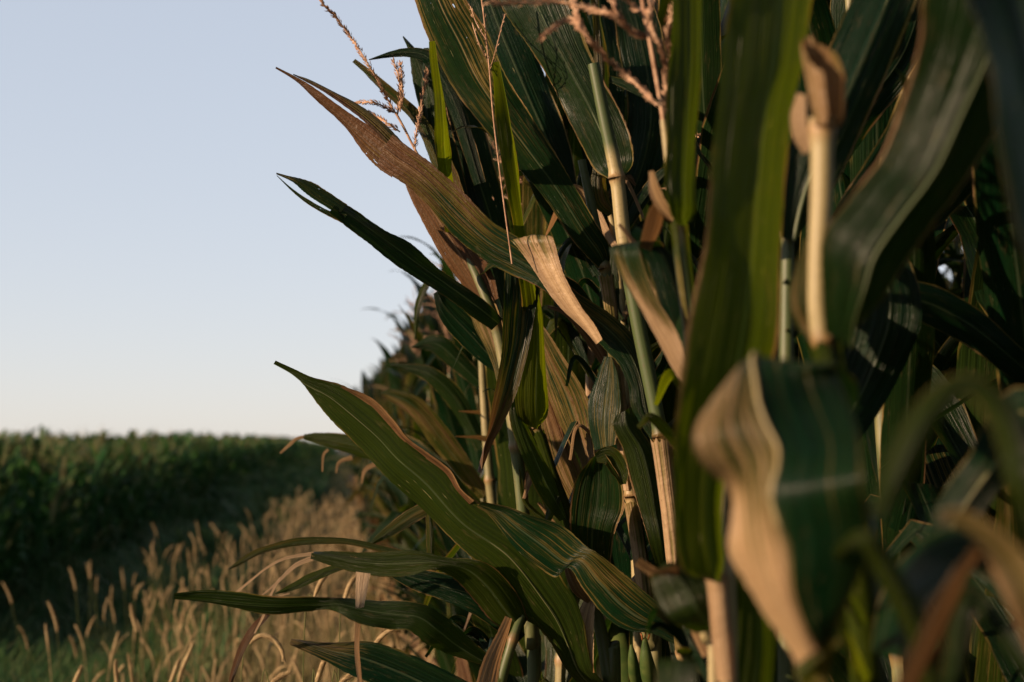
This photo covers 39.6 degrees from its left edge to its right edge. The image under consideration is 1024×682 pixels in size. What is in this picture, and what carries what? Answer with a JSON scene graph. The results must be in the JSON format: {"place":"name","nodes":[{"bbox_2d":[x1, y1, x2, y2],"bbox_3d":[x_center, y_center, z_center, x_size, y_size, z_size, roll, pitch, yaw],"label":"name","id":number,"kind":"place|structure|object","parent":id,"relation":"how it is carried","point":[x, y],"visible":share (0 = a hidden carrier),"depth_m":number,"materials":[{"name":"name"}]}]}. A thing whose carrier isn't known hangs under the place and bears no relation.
{"place":"outdoors","nodes":[
{"label":"outdoors","id":0,"kind":"place"},
{"bbox_2d":[2,582,26,681],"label":"foxtail grass","id":1,"kind":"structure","parent":0,"point":[5,587],"depth_m":6.71,"materials":[{"name":"beige plant"}]},
{"bbox_2d":[18,626,29,679],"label":"foxtail grass","id":2,"kind":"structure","parent":0,"point":[25,639],"depth_m":6.11,"materials":[{"name":"beige plant"}]},
{"bbox_2d":[47,601,61,681],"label":"foxtail grass","id":3,"kind":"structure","parent":0,"point":[54,618],"depth_m":5.08,"materials":[{"name":"beige plant"}]},
{"bbox_2d":[69,567,83,676],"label":"foxtail grass","id":4,"kind":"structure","parent":0,"point":[73,581],"depth_m":6.72,"materials":[{"name":"beige plant"}]},
{"bbox_2d":[103,597,108,667],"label":"foxtail grass","id":5,"kind":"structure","parent":0,"point":[103,619],"depth_m":6.50,"materials":[{"name":"beige plant"}]},
{"bbox_2d":[113,658,118,681],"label":"foxtail grass","id":6,"kind":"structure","parent":0,"point":[115,670],"depth_m":3.30,"materials":[{"name":"beige plant"}]},
{"bbox_2d":[126,653,135,681],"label":"foxtail grass","id":7,"kind":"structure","parent":0,"point":[131,671],"depth_m":4.00,"materials":[{"name":"beige plant"}]},
{"bbox_2d":[129,604,139,672],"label":"foxtail grass","id":8,"kind":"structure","parent":0,"point":[134,623],"depth_m":4.50,"materials":[{"name":"beige plant"}]},
{"bbox_2d":[140,590,147,681],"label":"foxtail grass","id":9,"kind":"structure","parent":0,"point":[146,599],"depth_m":7.26,"materials":[{"name":"beige plant"}]},
{"bbox_2d":[139,608,151,681],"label":"foxtail grass","id":10,"kind":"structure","parent":0,"point":[148,620],"depth_m":5.93,"materials":[{"name":"beige plant"}]},
{"bbox_2d":[138,591,157,677],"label":"foxtail grass","id":11,"kind":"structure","parent":0,"point":[152,607],"depth_m":7.81,"materials":[{"name":"beige plant"}]},
{"bbox_2d":[143,599,164,681],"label":"foxtail grass","id":12,"kind":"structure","parent":0,"point":[152,629],"depth_m":6.27,"materials":[{"name":"beige plant"}]},
{"bbox_2d":[138,540,173,675],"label":"foxtail grass","id":13,"kind":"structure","parent":0,"point":[152,604],"depth_m":8.82,"materials":[{"name":"beige plant"}]},
{"bbox_2d":[162,646,183,680],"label":"foxtail grass","id":14,"kind":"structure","parent":0,"point":[171,653],"depth_m":5.32,"materials":[{"name":"beige plant"}]},
{"bbox_2d":[166,656,181,681],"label":"foxtail grass","id":15,"kind":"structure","parent":0,"point":[174,671],"depth_m":3.40,"materials":[{"name":"beige plant"}]},
{"bbox_2d":[176,640,194,681],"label":"foxtail grass","id":16,"kind":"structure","parent":0,"point":[184,663],"depth_m":3.60,"materials":[{"name":"beige plant"}]},
{"bbox_2d":[187,548,218,680],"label":"foxtail grass","id":17,"kind":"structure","parent":0,"point":[189,560],"depth_m":8.36,"materials":[{"name":"beige plant"}]},
{"bbox_2d":[202,622,211,680],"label":"foxtail grass","id":18,"kind":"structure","parent":0,"point":[209,630],"depth_m":6.88,"materials":[{"name":"beige plant"}]},
{"bbox_2d":[209,603,211,681],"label":"foxtail grass","id":19,"kind":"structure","parent":0,"point":[210,609],"depth_m":6.89,"materials":[{"name":"beige plant"}]},
{"bbox_2d":[207,566,227,681],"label":"foxtail grass","id":20,"kind":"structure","parent":0,"point":[208,573],"depth_m":7.68,"materials":[{"name":"beige plant"}]},
{"bbox_2d":[55,518,392,681],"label":"meadow grass","id":21,"kind":"structure","parent":0,"point":[260,648],"depth_m":10.33,"materials":[{"name":"plant"}]},
{"bbox_2d":[115,455,373,620],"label":"track grass","id":22,"kind":"structure","parent":0,"point":[340,487],"depth_m":28.36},
{"bbox_2d":[269,665,285,681],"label":"foxtail grass","id":23,"kind":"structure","parent":0,"point":[274,673],"depth_m":4.62,"materials":[{"name":"beige plant"}]},
{"bbox_2d":[266,624,289,677],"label":"foxtail grass","id":24,"kind":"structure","parent":0,"point":[275,635],"depth_m":4.69,"materials":[{"name":"beige plant"}]},
{"bbox_2d":[226,450,359,681],"bbox_3d":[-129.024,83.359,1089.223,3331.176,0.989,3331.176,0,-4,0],"label":"ground","id":25,"kind":"structure","parent":0,"point":[339,452],"depth_m":92.26,"materials":[{"name":"soil"}]},
{"bbox_2d":[72,664,83,681],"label":"foxtail grass","id":26,"kind":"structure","parent":25,"relation":"on","point":[78,673],"depth_m":3.30,"materials":[{"name":"beige plant"}]},
{"bbox_2d":[146,558,155,674],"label":"foxtail grass","id":27,"kind":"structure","parent":25,"relation":"on","point":[154,627],"depth_m":8.85,"materials":[{"name":"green plant"}]},
{"bbox_2d":[0,423,336,598],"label":"distant corn","id":28,"kind":"object","parent":25,"relation":"on","point":[67,491],"visible":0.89,"depth_m":23.65,"materials":[{"name":"green plant"}]},
{"bbox_2d":[0,454,338,681],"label":"roadside weeds","id":29,"kind":"object","parent":25,"relation":"on","point":[222,508],"visible":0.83,"depth_m":15.50,"materials":[{"name":"plant"}]},
{"bbox_2d":[45,487,432,681],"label":"foxtail stand","id":30,"kind":"object","parent":25,"relation":"on","point":[323,591],"visible":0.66,"depth_m":8.44,"materials":[{"name":"plant"}]},
{"bbox_2d":[241,632,286,681],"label":"foxtail grass","id":31,"kind":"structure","parent":25,"relation":"on","point":[274,640],"depth_m":2.50,"materials":[{"name":"beige plant"}]},
{"bbox_2d":[262,668,292,681],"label":"foxtail grass","id":32,"kind":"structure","parent":25,"relation":"on","point":[280,676],"depth_m":2.40,"materials":[{"name":"beige plant"}]},
{"bbox_2d":[302,575,329,681],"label":"foxtail grass","id":33,"kind":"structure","parent":25,"relation":"on","point":[319,583],"depth_m":2.50,"materials":[{"name":"beige plant"}]},
{"bbox_2d":[312,659,325,681],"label":"foxtail grass","id":34,"kind":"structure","parent":25,"relation":"on","point":[318,675],"depth_m":2.30,"materials":[{"name":"beige plant"}]},
{"bbox_2d":[338,576,355,681],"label":"foxtail grass","id":35,"kind":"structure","parent":25,"relation":"on","point":[350,584],"depth_m":2.60,"materials":[{"name":"beige plant"}]},
{"bbox_2d":[327,370,376,584],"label":"corn plant","id":36,"kind":"object","parent":25,"relation":"on","point":[364,382],"visible":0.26,"depth_m":13.50,"materials":[{"name":"green plant"}]},
{"bbox_2d":[325,376,378,594],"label":"corn plant","id":37,"kind":"object","parent":25,"relation":"on","point":[372,387],"visible":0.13,"depth_m":12.68,"materials":[{"name":"green plant"}]},
{"bbox_2d":[312,348,399,600],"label":"corn plant","id":38,"kind":"object","parent":25,"relation":"on","point":[366,482],"visible":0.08,"depth_m":11.69,"materials":[{"name":"green plant"}]},
{"bbox_2d":[352,386,363,539],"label":"corn plant","id":39,"kind":"object","parent":25,"relation":"on","point":[360,502],"visible":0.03,"depth_m":20.95,"materials":[{"name":"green plant"}]},
{"bbox_2d":[322,313,412,652],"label":"corn plant","id":40,"kind":"object","parent":25,"relation":"on","point":[407,327],"visible":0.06,"depth_m":7.66,"materials":[{"name":"green plant"}]},
{"bbox_2d":[333,338,406,647],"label":"corn plant","id":41,"kind":"object","parent":25,"relation":"on","point":[391,376],"visible":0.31,"depth_m":8.34,"materials":[{"name":"green plant"}]},
{"bbox_2d":[343,357,397,547],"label":"corn plant","id":42,"kind":"object","parent":25,"relation":"on","point":[393,361],"visible":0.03,"depth_m":8.08,"materials":[{"name":"green plant"}]},
{"bbox_2d":[350,362,398,600],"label":"corn plant","id":43,"kind":"object","parent":25,"relation":"on","point":[381,486],"visible":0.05,"depth_m":9.65,"materials":[{"name":"green plant"}]},
{"bbox_2d":[362,360,389,513],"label":"corn plant","id":44,"kind":"object","parent":25,"relation":"on","point":[380,498],"depth_m":9.31,"materials":[{"name":"green plant"}]},
{"bbox_2d":[174,505,578,681],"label":"corn plant","id":45,"kind":"object","parent":25,"relation":"on","point":[485,592],"visible":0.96,"depth_m":2.06,"materials":[{"name":"green plant"}]},
{"bbox_2d":[365,395,387,544],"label":"corn plant","id":46,"kind":"object","parent":25,"relation":"on","point":[371,522],"visible":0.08,"depth_m":10.89,"materials":[{"name":"green plant"}]},
{"bbox_2d":[329,289,432,654],"bbox_3d":[-0.596,1.025,7.691,0.589,2.568,1.062,2,-5,-21],"label":"corn plant","id":47,"kind":"object","parent":25,"relation":"on","point":[387,487],"visible":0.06,"depth_m":7.84,"materials":[{"name":"green plant"}]},
{"bbox_2d":[373,357,388,518],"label":"corn plant","id":48,"kind":"object","parent":25,"relation":"on","point":[383,379],"visible":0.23,"depth_m":11.35,"materials":[{"name":"green plant"}]},
{"bbox_2d":[379,379,390,630],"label":"corn plant","id":49,"kind":"object","parent":25,"relation":"on","point":[381,520],"visible":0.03,"depth_m":10.84,"materials":[{"name":"green plant"}]},
{"bbox_2d":[367,382,403,598],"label":"corn plant","id":50,"kind":"object","parent":25,"relation":"on","point":[384,495],"visible":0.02,"depth_m":9.19,"materials":[{"name":"green plant"}]},
{"bbox_2d":[374,629,400,642],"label":"foxtail grass","id":51,"kind":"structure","parent":25,"relation":"on","point":[380,637],"depth_m":2.30,"materials":[{"name":"beige plant"}]},
{"bbox_2d":[280,283,496,503],"bbox_3d":[-0.236,0.907,2.939,0.509,2.091,0.238,0,-4,0],"label":"corn plant","id":52,"kind":"object","parent":25,"relation":"on","point":[434,429],"visible":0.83,"depth_m":3.10,"materials":[{"name":"green plant"}]},
{"bbox_2d":[373,381,403,600],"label":"corn plant","id":53,"kind":"object","parent":25,"relation":"on","point":[394,419],"visible":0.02,"depth_m":8.40,"materials":[{"name":"green plant"}]},
{"bbox_2d":[361,287,423,435],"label":"corn plant","id":54,"kind":"object","parent":25,"relation":"on","point":[402,329],"visible":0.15,"depth_m":7.11,"materials":[{"name":"green plant"}]},
{"bbox_2d":[383,339,403,596],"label":"corn plant","id":55,"kind":"object","parent":25,"relation":"on","point":[393,582],"visible":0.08,"depth_m":8.87,"materials":[{"name":"green plant"}]},
{"bbox_2d":[347,293,448,665],"bbox_3d":[-0.186,0.925,5.449,1.102,2.432,0.432,-3,-5,37],"label":"corn plant","id":56,"kind":"object","parent":25,"relation":"on","point":[410,382],"visible":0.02,"depth_m":5.67,"materials":[{"name":"green plant"}]},
{"bbox_2d":[369,331,426,601],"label":"corn plant","id":57,"kind":"object","parent":25,"relation":"on","point":[401,497],"visible":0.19,"depth_m":6.77,"materials":[{"name":"green plant"}]},
{"bbox_2d":[349,510,446,576],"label":"corn plant","id":58,"kind":"object","parent":25,"relation":"on","point":[391,517],"visible":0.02,"depth_m":3.95,"materials":[{"name":"green plant"}]},
{"bbox_2d":[384,429,413,549],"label":"corn plant","id":59,"kind":"object","parent":25,"relation":"on","point":[406,538],"visible":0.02,"depth_m":6.68,"materials":[{"name":"green plant"}]},
{"bbox_2d":[360,325,438,666],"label":"corn plant","id":60,"kind":"object","parent":25,"relation":"on","point":[412,357],"visible":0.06,"depth_m":5.80,"materials":[{"name":"green plant"}]},
{"bbox_2d":[389,329,416,655],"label":"corn plant","id":61,"kind":"object","parent":25,"relation":"on","point":[411,332],"visible":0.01,"depth_m":7.57,"materials":[{"name":"green plant"}]},
{"bbox_2d":[358,265,452,616],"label":"corn plant","id":62,"kind":"object","parent":25,"relation":"on","point":[430,318],"visible":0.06,"depth_m":5.25,"materials":[{"name":"green plant"}]},
{"bbox_2d":[377,289,434,639],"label":"corn plant","id":63,"kind":"object","parent":25,"relation":"on","point":[405,632],"visible":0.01,"depth_m":6.54,"materials":[{"name":"green plant"}]},
{"bbox_2d":[276,0,540,681],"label":"corn plant","id":64,"kind":"object","parent":25,"relation":"on","point":[471,318],"visible":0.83,"depth_m":2.23,"materials":[{"name":"green plant"}]},
{"bbox_2d":[393,526,435,658],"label":"corn plant","id":65,"kind":"object","parent":25,"relation":"on","point":[415,653],"depth_m":4.57,"materials":[{"name":"green plant"}]},
{"bbox_2d":[374,300,455,674],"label":"corn plant","id":66,"kind":"object","parent":25,"relation":"on","point":[445,661],"visible":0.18,"depth_m":4.53,"materials":[{"name":"green plant"}]},
{"bbox_2d":[357,357,479,649],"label":"corn plant","id":67,"kind":"object","parent":25,"relation":"on","point":[419,444],"depth_m":3.96,"materials":[{"name":"green plant"}]},
{"bbox_2d":[380,280,460,593],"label":"corn plant","id":68,"kind":"object","parent":25,"relation":"on","point":[421,319],"visible":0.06,"depth_m":5.75,"materials":[{"name":"green plant"}]},
{"bbox_2d":[382,236,473,554],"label":"corn plant","id":69,"kind":"object","parent":25,"relation":"on","point":[449,419],"visible":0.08,"depth_m":4.28,"materials":[{"name":"green plant"}]},
{"bbox_2d":[380,259,484,616],"bbox_3d":[-0.153,0.828,4.235,0.687,2.443,0.900,1,-4,-14],"label":"corn plant","id":70,"kind":"object","parent":25,"relation":"on","point":[462,384],"visible":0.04,"depth_m":4.17,"materials":[{"name":"green plant"}]},
{"bbox_2d":[367,140,508,681],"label":"corn plant","id":71,"kind":"object","parent":25,"relation":"on","point":[449,543],"visible":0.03,"depth_m":3.10,"materials":[{"name":"green plant"}]},
{"bbox_2d":[274,0,634,681],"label":"corn plant","id":72,"kind":"object","parent":25,"relation":"on","point":[438,493],"visible":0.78,"depth_m":2.09,"materials":[{"name":"green plant"}]},
{"bbox_2d":[459,410,489,418],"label":"corn plant","id":73,"kind":"object","parent":25,"relation":"on","point":[475,411],"depth_m":3.00,"materials":[{"name":"brown plant"}]},
{"bbox_2d":[276,0,681,658],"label":"corn plant","id":74,"kind":"object","parent":25,"relation":"on","point":[572,70],"visible":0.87,"depth_m":1.98,"materials":[{"name":"green plant"}]},
{"bbox_2d":[419,157,545,677],"bbox_3d":[0.027,0.703,2.814,0.306,2.481,1.023,-1,-4,11],"label":"corn plant","id":75,"kind":"object","parent":25,"relation":"on","point":[533,224],"visible":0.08,"depth_m":2.83,"materials":[{"name":"green plant"}]},
{"bbox_2d":[453,133,522,681],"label":"corn plant","id":76,"kind":"object","parent":25,"relation":"on","point":[464,671],"visible":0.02,"depth_m":3.38,"materials":[{"name":"green plant"}]},
{"bbox_2d":[369,0,674,681],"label":"corn plant","id":77,"kind":"object","parent":25,"relation":"on","point":[604,416],"visible":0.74,"depth_m":2.08,"materials":[{"name":"green plant"}]},
{"bbox_2d":[455,153,614,565],"bbox_3d":[0.324,0.545,3.232,0.537,2.867,1.282,-1,-5,19],"label":"corn plant","id":78,"kind":"object","parent":25,"relation":"on","point":[481,437],"depth_m":2.86,"materials":[{"name":"green plant"}]},
{"bbox_2d":[452,111,659,681],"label":"corn plant","id":79,"kind":"object","parent":25,"relation":"on","point":[556,670],"visible":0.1,"depth_m":2.58,"materials":[{"name":"green plant"}]},
{"bbox_2d":[449,0,675,681],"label":"corn plant","id":80,"kind":"object","parent":25,"relation":"on","point":[576,269],"visible":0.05,"depth_m":2.45,"materials":[{"name":"green plant"}]},
{"bbox_2d":[465,0,667,678],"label":"corn plant","id":81,"kind":"object","parent":25,"relation":"on","point":[529,80],"visible":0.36,"depth_m":2.49,"materials":[{"name":"green plant"}]},
{"bbox_2d":[545,0,664,667],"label":"corn plant","id":82,"kind":"object","parent":25,"relation":"on","point":[600,193],"visible":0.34,"depth_m":2.30,"materials":[{"name":"green plant"}]},
{"bbox_2d":[484,0,729,681],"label":"corn plant","id":83,"kind":"object","parent":25,"relation":"on","point":[665,276],"visible":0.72,"depth_m":1.34,"materials":[{"name":"green plant"}]},
{"bbox_2d":[624,0,723,658],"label":"corn plant","id":84,"kind":"object","parent":25,"relation":"on","point":[669,398],"visible":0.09,"depth_m":2.71,"materials":[{"name":"green plant"}]},
{"bbox_2d":[634,558,717,681],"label":"corn plant","id":85,"kind":"object","parent":25,"relation":"on","point":[687,649],"visible":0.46,"depth_m":1.32,"materials":[{"name":"green plant"}]},
{"bbox_2d":[650,0,811,681],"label":"corn plant","id":86,"kind":"object","parent":25,"relation":"on","point":[733,322],"visible":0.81,"depth_m":1.05,"materials":[{"name":"green plant"}]},
{"bbox_2d":[678,0,799,681],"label":"corn plant","id":87,"kind":"object","parent":25,"relation":"on","point":[714,12],"visible":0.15,"depth_m":2.38,"materials":[{"name":"green plant"}]},
{"bbox_2d":[609,76,958,681],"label":"corn plant","id":88,"kind":"object","parent":25,"relation":"on","point":[944,356],"visible":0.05,"depth_m":2.02,"materials":[{"name":"green plant"}]},
{"bbox_2d":[622,234,948,448],"bbox_3d":[0.736,0.428,2.107,1.282,2.930,0.543,2,-5,-24],"label":"corn plant","id":89,"kind":"object","parent":25,"relation":"on","point":[941,338],"visible":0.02,"depth_m":2.00,"materials":[{"name":"green plant"}]},
{"bbox_2d":[654,0,935,681],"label":"corn plant","id":90,"kind":"object","parent":25,"relation":"on","point":[911,387],"visible":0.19,"depth_m":1.69,"materials":[{"name":"green plant"}]},
{"bbox_2d":[692,0,970,681],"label":"corn plant","id":91,"kind":"object","parent":25,"relation":"on","point":[922,500],"visible":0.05,"depth_m":1.75,"materials":[{"name":"green plant"}]},
{"bbox_2d":[691,0,998,681],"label":"corn plant","id":92,"kind":"object","parent":25,"relation":"on","point":[814,562],"visible":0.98,"depth_m":0.87,"materials":[{"name":"green plant"}]},
{"bbox_2d":[774,247,963,357],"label":"corn plant","id":93,"kind":"object","parent":25,"relation":"on","point":[954,257],"depth_m":3.33,"materials":[{"name":"green plant"}]},
{"bbox_2d":[789,131,957,640],"bbox_3d":[0.584,0.551,2.415,0.506,2.727,1.193,0,-4,-2],"label":"corn plant","id":94,"kind":"object","parent":25,"relation":"on","point":[944,239],"visible":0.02,"depth_m":2.13,"materials":[{"name":"green plant"}]},
{"bbox_2d":[778,0,1023,681],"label":"corn plant","id":95,"kind":"object","parent":25,"relation":"on","point":[872,43],"visible":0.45,"depth_m":1.50,"materials":[{"name":"green plant"}]},
{"bbox_2d":[902,218,956,622],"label":"corn plant","id":96,"kind":"object","parent":25,"relation":"on","point":[931,442],"visible":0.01,"depth_m":2.02,"materials":[{"name":"green plant"}]},
{"bbox_2d":[865,378,997,483],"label":"corn plant","id":97,"kind":"object","parent":25,"relation":"on","point":[994,382],"visible":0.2,"depth_m":1.68,"materials":[{"name":"green plant"}]},
{"bbox_2d":[868,494,1023,681],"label":"corn plant","id":98,"kind":"object","parent":25,"relation":"on","point":[1010,669],"visible":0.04,"depth_m":1.61,"materials":[{"name":"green plant"}]},
{"bbox_2d":[871,0,1023,681],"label":"corn plant","id":99,"kind":"object","parent":25,"relation":"on","point":[956,546],"visible":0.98,"depth_m":0.68,"materials":[{"name":"green plant"}]},
{"bbox_2d":[888,520,1010,612],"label":"corn plant","id":100,"kind":"object","parent":25,"relation":"on","point":[908,533],"visible":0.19,"depth_m":1.50,"materials":[{"name":"green plant"}]},
{"bbox_2d":[936,224,963,295],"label":"corn plant","id":101,"kind":"object","parent":25,"relation":"on","point":[953,248],"visible":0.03,"depth_m":3.81,"materials":[{"name":"green plant"}]},
{"bbox_2d":[940,253,962,278],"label":"corn plant","id":102,"kind":"object","parent":25,"relation":"on","point":[954,266],"visible":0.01,"depth_m":3.52,"materials":[{"name":"green plant"}]},
{"bbox_2d":[908,23,1023,681],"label":"corn plant","id":103,"kind":"object","parent":25,"relation":"on","point":[940,469],"visible":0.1,"depth_m":1.79,"materials":[{"name":"green plant"}]},
{"bbox_2d":[930,131,1023,681],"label":"corn plant","id":104,"kind":"object","parent":25,"relation":"on","point":[986,220],"visible":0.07,"depth_m":1.57,"materials":[{"name":"green plant"}]},
{"bbox_2d":[290,657,302,681],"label":"foxtail grass","id":105,"kind":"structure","parent":0,"point":[298,672],"depth_m":4.06,"materials":[{"name":"beige plant"}]},
{"bbox_2d":[290,562,307,678],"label":"foxtail grass","id":106,"kind":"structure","parent":0,"point":[304,568],"depth_m":6.81,"materials":[{"name":"beige plant"}]},
{"bbox_2d":[332,670,353,681],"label":"foxtail grass","id":107,"kind":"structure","parent":0,"point":[346,677],"depth_m":2.30,"materials":[{"name":"beige plant"}]},
{"bbox_2d":[0,0,951,441],"label":"sky","id":108,"kind":"structure","parent":0,"point":[157,264],"materials":[{"name":"blue"}]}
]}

